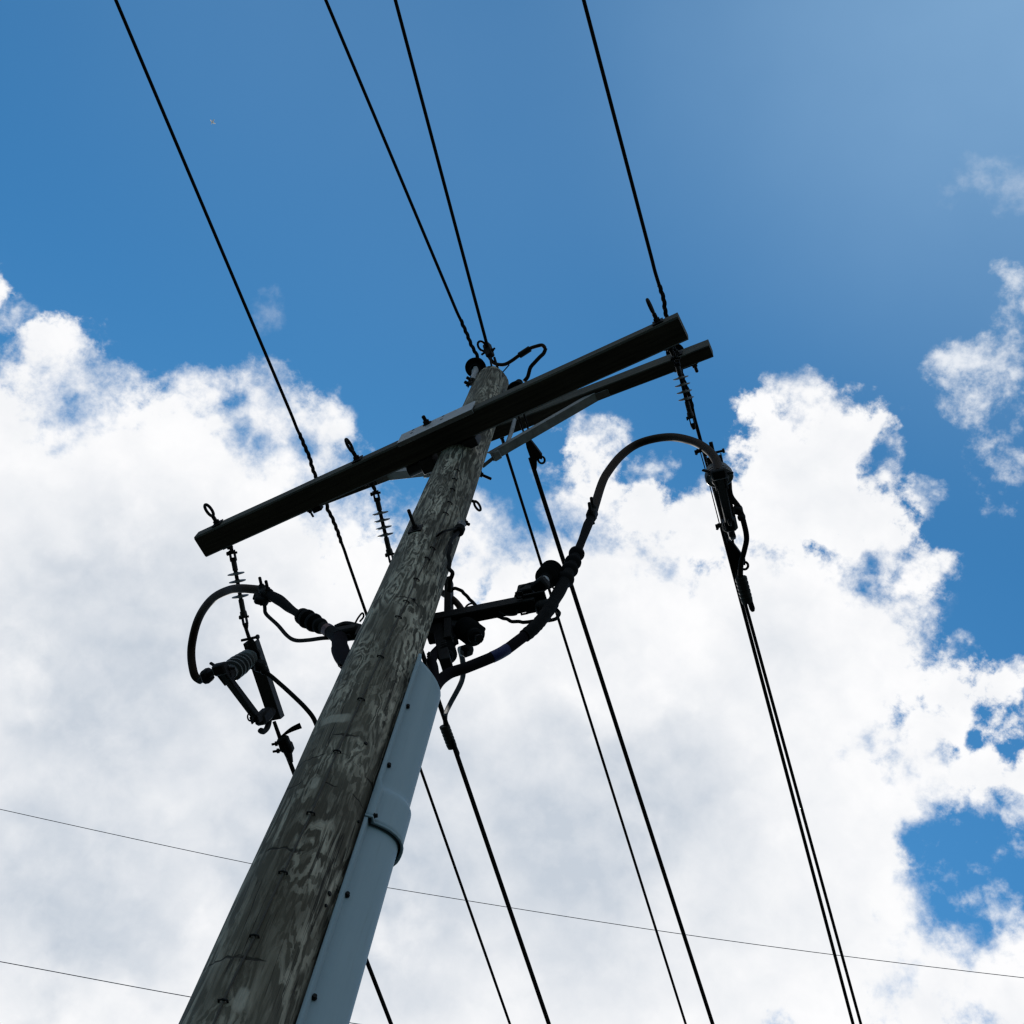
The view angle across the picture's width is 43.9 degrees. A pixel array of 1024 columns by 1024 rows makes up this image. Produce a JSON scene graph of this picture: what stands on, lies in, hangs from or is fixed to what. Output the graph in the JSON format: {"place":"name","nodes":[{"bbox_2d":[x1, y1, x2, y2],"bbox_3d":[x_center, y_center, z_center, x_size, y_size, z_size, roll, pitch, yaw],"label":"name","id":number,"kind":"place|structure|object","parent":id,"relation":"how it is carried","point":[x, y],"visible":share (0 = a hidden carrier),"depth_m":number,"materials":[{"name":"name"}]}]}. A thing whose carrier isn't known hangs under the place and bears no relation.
{"place":"outdoors","nodes":[
{"label":"outdoors","id":0,"kind":"place"},
{"bbox_2d":[0,961,357,1023],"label":"distant wire","id":1,"kind":"object","parent":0,"point":[105,981],"visible":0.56,"depth_m":16.89,"materials":[{"name":"grey metal"}]},
{"bbox_2d":[0,809,1023,977],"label":"distant wire","id":2,"kind":"object","parent":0,"point":[542,912],"visible":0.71,"depth_m":15.65,"materials":[{"name":"grey metal"}]},
{"bbox_2d":[0,0,1023,1023],"label":"sky","id":3,"kind":"structure","parent":0,"point":[830,193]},
{"bbox_2d":[694,449,721,529],"bbox_3d":[1.111,-0.128,7.152,0.053,0.127,0.472,-15,-69,12],"label":"tension link","id":4,"kind":"object","parent":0,"point":[717,525],"visible":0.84,"depth_m":7.15,"materials":[{"name":"metal"}]},
{"bbox_2d":[702,442,737,539],"bbox_3d":[1.146,-0.091,6.924,0.160,0.485,0.528,-13,-79,9],"label":"disconnect switch","id":5,"kind":"object","parent":4,"relation":"hanging from","point":[719,480],"visible":0.91,"depth_m":6.83,"materials":[{"name":"metal"}]},
{"bbox_2d":[726,481,748,591],"bbox_3d":[1.285,0.131,7.142,0.092,0.133,0.654,-7,-68,10],"label":"jumper wire","id":6,"kind":"object","parent":5,"relation":"attached to","point":[733,500],"visible":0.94,"depth_m":7.09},
{"bbox_2d":[735,575,754,611],"bbox_3d":[1.328,0.469,7.239,0.068,0.042,0.230,-14,-69,12],"label":"wire connector","id":7,"kind":"object","parent":6,"relation":"attached to","point":[742,583],"visible":1,"depth_m":7.22,"materials":[{"name":"metal"}]},
{"bbox_2d":[733,506,745,520],"bbox_3d":[1.266,0.005,7.081,0.053,0.075,0.088,-28,-72,17],"label":"bolted lug","id":8,"kind":"object","parent":5,"relation":"attached to","point":[737,510],"visible":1,"depth_m":7.06,"materials":[{"name":"metal"}]},
{"bbox_2d":[720,527,854,1023],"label":"power line","id":9,"kind":"object","parent":5,"relation":"attached to","point":[790,786],"visible":0.94,"depth_m":7.69,"materials":[{"name":"black metal"}]},
{"bbox_2d":[719,511,748,574],"bbox_3d":[1.242,0.171,7.185,0.092,0.032,0.409,-19,-70,14],"label":"strain clamp","id":10,"kind":"object","parent":4,"relation":"attached to","point":[734,551],"visible":0.61,"depth_m":7.20,"materials":[{"name":"metal"}]},
{"bbox_3d":[-1.354,-0.133,8.895,0.119,0.212,0.119,15,-66,0],"label":"pin insulator","id":11,"kind":"object","parent":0,"visible":0},
{"bbox_2d":[114,0,510,1023],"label":"power line","id":12,"kind":"object","parent":11,"relation":"attached to","point":[306,450],"visible":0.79,"depth_m":8.69,"materials":[{"name":"black metal"}]},
{"bbox_3d":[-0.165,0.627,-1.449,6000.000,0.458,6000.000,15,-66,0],"label":"ground","id":13,"kind":"structure","parent":0,"visible":0},
{"bbox_2d":[179,366,508,1023],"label":"utility pole","id":14,"kind":"object","parent":13,"relation":"on","point":[259,966],"visible":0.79,"depth_m":4.31,"materials":[{"name":"brown wood"}]},
{"bbox_2d":[296,652,440,1023],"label":"cable guard","id":15,"kind":"object","parent":14,"relation":"attached to","point":[330,997],"visible":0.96,"depth_m":4.14,"materials":[{"name":"grey plastic"}]},
{"bbox_2d":[194,298,688,556],"bbox_3d":[-0.498,-0.444,7.418,3.215,0.158,0.386,-23,-71,15],"label":"crossarm","id":16,"kind":"object","parent":14,"relation":"attached to","point":[415,451],"visible":1,"depth_m":7.35,"materials":[{"name":"brown wood"}]},
{"bbox_2d":[226,546,248,629],"bbox_3d":[-1.686,0.465,7.845,0.105,0.105,0.541,-8,-83,10],"label":"dead end insulator","id":17,"kind":"object","parent":16,"relation":"hanging from","point":[240,596],"visible":0.81,"depth_m":7.83,"materials":[{"name":"plastic"}]},
{"bbox_2d":[196,629,284,733],"bbox_3d":[-1.676,1.081,7.757,0.288,0.485,0.642,-13,-80,17],"label":"disconnect switch","id":18,"kind":"object","parent":17,"relation":"hanging from","point":[228,673],"visible":1,"depth_m":7.75,"materials":[{"name":"metal"}]},
{"bbox_2d":[254,659,268,674],"bbox_3d":[-1.544,0.957,7.859,0.095,0.080,0.070,15,-66,0],"label":"bolted lug","id":19,"kind":"object","parent":18,"relation":"attached to","point":[261,667],"visible":1,"depth_m":7.83,"materials":[{"name":"metal"}]},
{"bbox_2d":[251,666,316,725],"bbox_3d":[-1.155,1.798,8.058,0.407,0.299,1.945,-16,-69,13],"label":"jumper wire","id":20,"kind":"object","parent":19,"relation":"attached to","point":[300,702],"visible":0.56,"depth_m":7.73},
{"bbox_2d":[271,721,301,762],"bbox_3d":[-1.436,1.437,7.992,0.188,0.091,0.265,15,-66,0],"label":"strain clamp","id":21,"kind":"object","parent":18,"relation":"attached to","point":[283,742],"visible":1,"depth_m":7.97,"materials":[{"name":"metal"}]},
{"bbox_2d":[286,759,392,1023],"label":"power line","id":22,"kind":"object","parent":21,"relation":"attached to","point":[368,965],"visible":0.33,"depth_m":8.60,"materials":[{"name":"black metal"}]},
{"bbox_2d":[370,485,393,563],"bbox_3d":[-0.765,0.084,7.569,0.097,0.097,0.501,-11,-84,11],"label":"dead end insulator","id":23,"kind":"object","parent":16,"relation":"attached to","point":[383,527],"visible":0.97,"depth_m":7.55,"materials":[{"name":"plastic"}]},
{"bbox_2d":[422,650,550,1023],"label":"power line","id":24,"kind":"object","parent":23,"relation":"attached to","point":[494,864],"visible":0.57,"depth_m":8.20,"materials":[{"name":"black metal"}]},
{"bbox_2d":[439,725,459,754],"bbox_3d":[-0.388,1.431,7.951,0.068,0.042,0.230,-13,-69,12],"label":"wire connector","id":25,"kind":"object","parent":24,"relation":"attached to","point":[446,731],"visible":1,"depth_m":7.92,"materials":[{"name":"metal"}]},
{"bbox_2d":[443,654,465,725],"bbox_3d":[-0.333,1.051,7.233,0.078,1.126,1.276,15,-66,0],"label":"jumper wire","id":26,"kind":"object","parent":25,"relation":"attached to","point":[455,693],"visible":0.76,"depth_m":7.04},
{"bbox_2d":[670,351,695,429],"bbox_3d":[0.955,-0.675,7.061,0.088,0.088,0.451,-14,-82,12],"label":"dead end insulator","id":27,"kind":"object","parent":16,"relation":"attached to","point":[690,414],"visible":1,"depth_m":7.05,"materials":[{"name":"ceramic"}]},
{"bbox_2d":[334,576,548,670],"bbox_3d":[-0.348,0.573,6.006,1.152,0.893,0.217,-15,-69,12],"label":"termination bracket","id":28,"kind":"object","parent":14,"relation":"attached to","point":[527,599],"visible":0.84,"depth_m":5.91,"materials":[{"name":"metal"}]},
{"bbox_2d":[257,577,344,641],"bbox_3d":[-1.093,0.524,6.548,0.671,0.761,0.133,-6,-67,9],"label":"cable termination","id":29,"kind":"object","parent":28,"relation":"attached to","point":[309,620],"visible":0.94,"depth_m":6.50,"materials":[{"name":"rubber"}]},
{"bbox_2d":[187,584,257,682],"bbox_3d":[-1.705,0.632,7.332,0.250,0.527,1.020,34,-67,-8],"label":"switch lead","id":30,"kind":"object","parent":29,"relation":"attached to","point":[210,601],"visible":0.98,"depth_m":7.54,"materials":[{"name":"black rubber"}]},
{"bbox_2d":[253,592,268,605],"bbox_3d":[-1.362,0.475,6.886,0.093,0.064,0.053,19,-66,-2],"label":"bolted lug","id":31,"kind":"object","parent":29,"relation":"attached to","point":[259,599],"visible":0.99,"depth_m":6.86,"materials":[{"name":"metal"}]},
{"bbox_2d":[263,601,329,642],"bbox_3d":[-1.108,0.587,6.573,0.530,0.566,0.090,-10,-68,11],"label":"ground lead","id":32,"kind":"object","parent":31,"relation":"attached to","point":[280,627],"visible":0.99,"depth_m":6.55,"materials":[{"name":"black rubber"}]},
{"bbox_2d":[321,623,349,668],"bbox_3d":[-0.732,0.662,5.862,0.560,0.883,0.114,-19,-70,14],"label":"riser cable","id":33,"kind":"object","parent":28,"relation":"attached to","point":[340,649],"visible":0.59,"depth_m":5.95,"materials":[{"name":"black rubber"}]},
{"bbox_2d":[354,612,364,623],"bbox_3d":[-0.762,0.531,6.315,0.067,0.058,0.025,-35,-75,19],"label":"bond wire","id":34,"kind":"object","parent":28,"relation":"attached to","point":[360,614],"visible":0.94,"depth_m":6.31,"materials":[{"name":"black metal"}]},
{"bbox_2d":[426,646,439,686],"bbox_3d":[-0.326,0.659,5.637,0.100,0.612,0.156,15,-66,0],"label":"riser cable","id":35,"kind":"object","parent":28,"relation":"attached to","point":[432,664],"visible":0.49,"depth_m":5.48,"materials":[{"name":"black rubber"}]},
{"bbox_2d":[438,639,456,662],"bbox_3d":[-0.297,0.626,5.750,0.091,0.288,0.095,-43,-77,2],"label":"surge arrester","id":36,"kind":"object","parent":28,"relation":"attached to","point":[450,645],"visible":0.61,"depth_m":5.68,"materials":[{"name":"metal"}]},
{"bbox_2d":[441,590,463,607],"bbox_3d":[-0.304,0.435,6.206,0.265,0.493,0.042,-17,-70,13],"label":"jumper lead","id":37,"kind":"object","parent":28,"relation":"attached to","point":[457,603],"visible":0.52,"depth_m":6.13,"materials":[{"name":"black rubber"}]},
{"bbox_2d":[454,617,484,646],"bbox_3d":[-0.204,0.545,5.850,0.114,0.360,0.119,-35,-72,-12],"label":"surge arrester","id":38,"kind":"object","parent":28,"relation":"attached to","point":[468,631],"visible":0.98,"depth_m":5.75,"materials":[{"name":"plastic"}]},
{"bbox_2d":[439,597,558,689],"bbox_3d":[-0.099,0.658,5.442,0.534,1.076,0.065,-7,-68,10],"label":"riser cable","id":39,"kind":"object","parent":28,"relation":"attached to","point":[535,625],"visible":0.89,"depth_m":5.53,"materials":[{"name":"black rubber"}]},
{"bbox_2d":[451,587,560,623],"bbox_3d":[-0.040,0.450,5.950,0.550,0.277,0.078,2,-67,6],"label":"ground lead","id":40,"kind":"object","parent":28,"relation":"hanging from","point":[509,620],"visible":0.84,"depth_m":5.86,"materials":[{"name":"black rubber"}]},
{"bbox_2d":[499,582,529,615],"bbox_3d":[0.038,0.392,5.948,0.196,0.250,0.067,-26,-72,16],"label":"bond wire","id":41,"kind":"object","parent":28,"relation":"attached to","point":[516,609],"visible":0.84,"depth_m":5.86,"materials":[{"name":"black metal"}]},
{"bbox_2d":[527,560,562,591],"bbox_3d":[0.169,0.308,6.078,0.119,0.360,0.114,-39,-88,20],"label":"surge arrester","id":42,"kind":"object","parent":28,"relation":"attached to","point":[547,573],"visible":0.97,"depth_m":6.03,"materials":[{"name":"ceramic"}]},
{"bbox_2d":[549,497,597,602],"bbox_3d":[0.307,0.188,6.345,0.192,1.072,0.126,-6,-68,9],"label":"cable termination","id":43,"kind":"object","parent":28,"relation":"attached to","point":[571,565],"visible":0.94,"depth_m":6.23,"materials":[{"name":"rubber"}]},
{"bbox_2d":[593,433,721,509],"bbox_3d":[0.805,-0.274,7.137,0.740,0.874,0.048,-16,-70,13],"label":"switch lead","id":44,"kind":"object","parent":43,"relation":"attached to","point":[704,447],"visible":0.95,"depth_m":7.26,"materials":[{"name":"black rubber"}]},
{"bbox_2d":[436,528,456,536],"bbox_3d":[-0.304,0.086,6.277,0.106,0.236,0.055,29,-67,-6],"label":"bond wire","id":45,"kind":"object","parent":14,"relation":"attached to","point":[443,531],"visible":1,"depth_m":6.19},
{"bbox_2d":[453,520,465,536],"bbox_3d":[-0.272,0.089,6.402,0.083,0.110,0.055,-39,-76,20],"label":"spool insulator","id":46,"kind":"object","parent":14,"relation":"attached to","point":[460,525],"visible":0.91,"depth_m":6.36,"materials":[{"name":"grey ceramic"}]},
{"bbox_2d":[446,530,459,591],"bbox_3d":[-0.269,0.207,6.137,0.059,0.510,0.151,-13,-69,12],"label":"ground lead","id":47,"kind":"object","parent":46,"relation":"hanging from","point":[449,560],"visible":1,"depth_m":5.97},
{"bbox_2d":[464,357,485,387],"bbox_3d":[-0.269,-0.961,8.820,0.151,0.542,0.151,15,-66,0],"label":"pin insulator","id":48,"kind":"object","parent":14,"relation":"attached to","point":[474,366],"visible":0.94,"depth_m":8.91,"materials":[{"name":"ceramic"}]},
{"bbox_2d":[324,0,686,1023],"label":"power line","id":49,"kind":"object","parent":48,"relation":"attached to","point":[468,338],"visible":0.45,"depth_m":9.37,"materials":[{"name":"black metal"}]},
{"bbox_2d":[477,340,498,367],"bbox_3d":[-0.136,-1.028,8.845,0.116,0.421,0.337,-40,-76,20],"label":"strain clamp","id":50,"kind":"object","parent":14,"relation":"attached to","point":[488,351],"visible":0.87,"depth_m":8.93,"materials":[{"name":"metal"}]},
{"bbox_2d":[394,0,488,346],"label":"power line","id":51,"kind":"object","parent":50,"relation":"attached to","point":[439,166],"visible":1,"depth_m":8.43,"materials":[{"name":"black metal"}]},
{"bbox_2d":[488,343,546,381],"bbox_3d":[0.052,-1.015,8.767,0.449,0.342,0.184,-18,-70,14],"label":"jumper wire","id":52,"kind":"object","parent":50,"relation":"attached to","point":[524,352],"visible":0.99,"depth_m":8.73,"materials":[{"name":"metal"}]},
{"bbox_2d":[323,339,713,504],"bbox_3d":[-0.149,-0.411,8.126,3.022,0.733,0.216,-20,-70,14],"label":"crossarm","id":53,"kind":"object","parent":14,"relation":"attached to","point":[545,417],"visible":0.66,"depth_m":8.09,"materials":[{"name":"brown wood"}]},
{"bbox_2d":[507,379,522,389],"bbox_3d":[0.035,-0.779,8.511,0.128,0.327,0.211,-1,-67,7],"label":"post insulator","id":54,"kind":"object","parent":53,"relation":"attached to","point":[517,382],"visible":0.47,"depth_m":8.46,"materials":[{"name":"metal"}]},
{"bbox_2d":[518,414,545,468],"bbox_3d":[0.110,-0.470,8.187,0.092,0.032,0.409,-20,-70,14],"label":"strain clamp","id":55,"kind":"object","parent":53,"relation":"attached to","point":[535,453],"visible":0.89,"depth_m":8.20,"materials":[{"name":"metal"}]},
{"bbox_2d":[528,457,714,1023],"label":"power line","id":56,"kind":"object","parent":55,"relation":"attached to","point":[602,681],"visible":0.95,"depth_m":8.90,"materials":[{"name":"black metal"}]},
{"bbox_2d":[666,344,683,354],"bbox_3d":[1.055,-1.040,8.229,0.119,0.212,0.119,15,-66,0],"label":"pin insulator","id":57,"kind":"object","parent":53,"relation":"attached to","point":[679,347],"visible":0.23,"depth_m":8.19,"materials":[{"name":"metal"}]},
{"bbox_2d":[582,0,861,1023],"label":"power line","id":58,"kind":"object","parent":57,"relation":"attached to","point":[618,132],"visible":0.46,"depth_m":8.50,"materials":[{"name":"black metal"}]}
]}

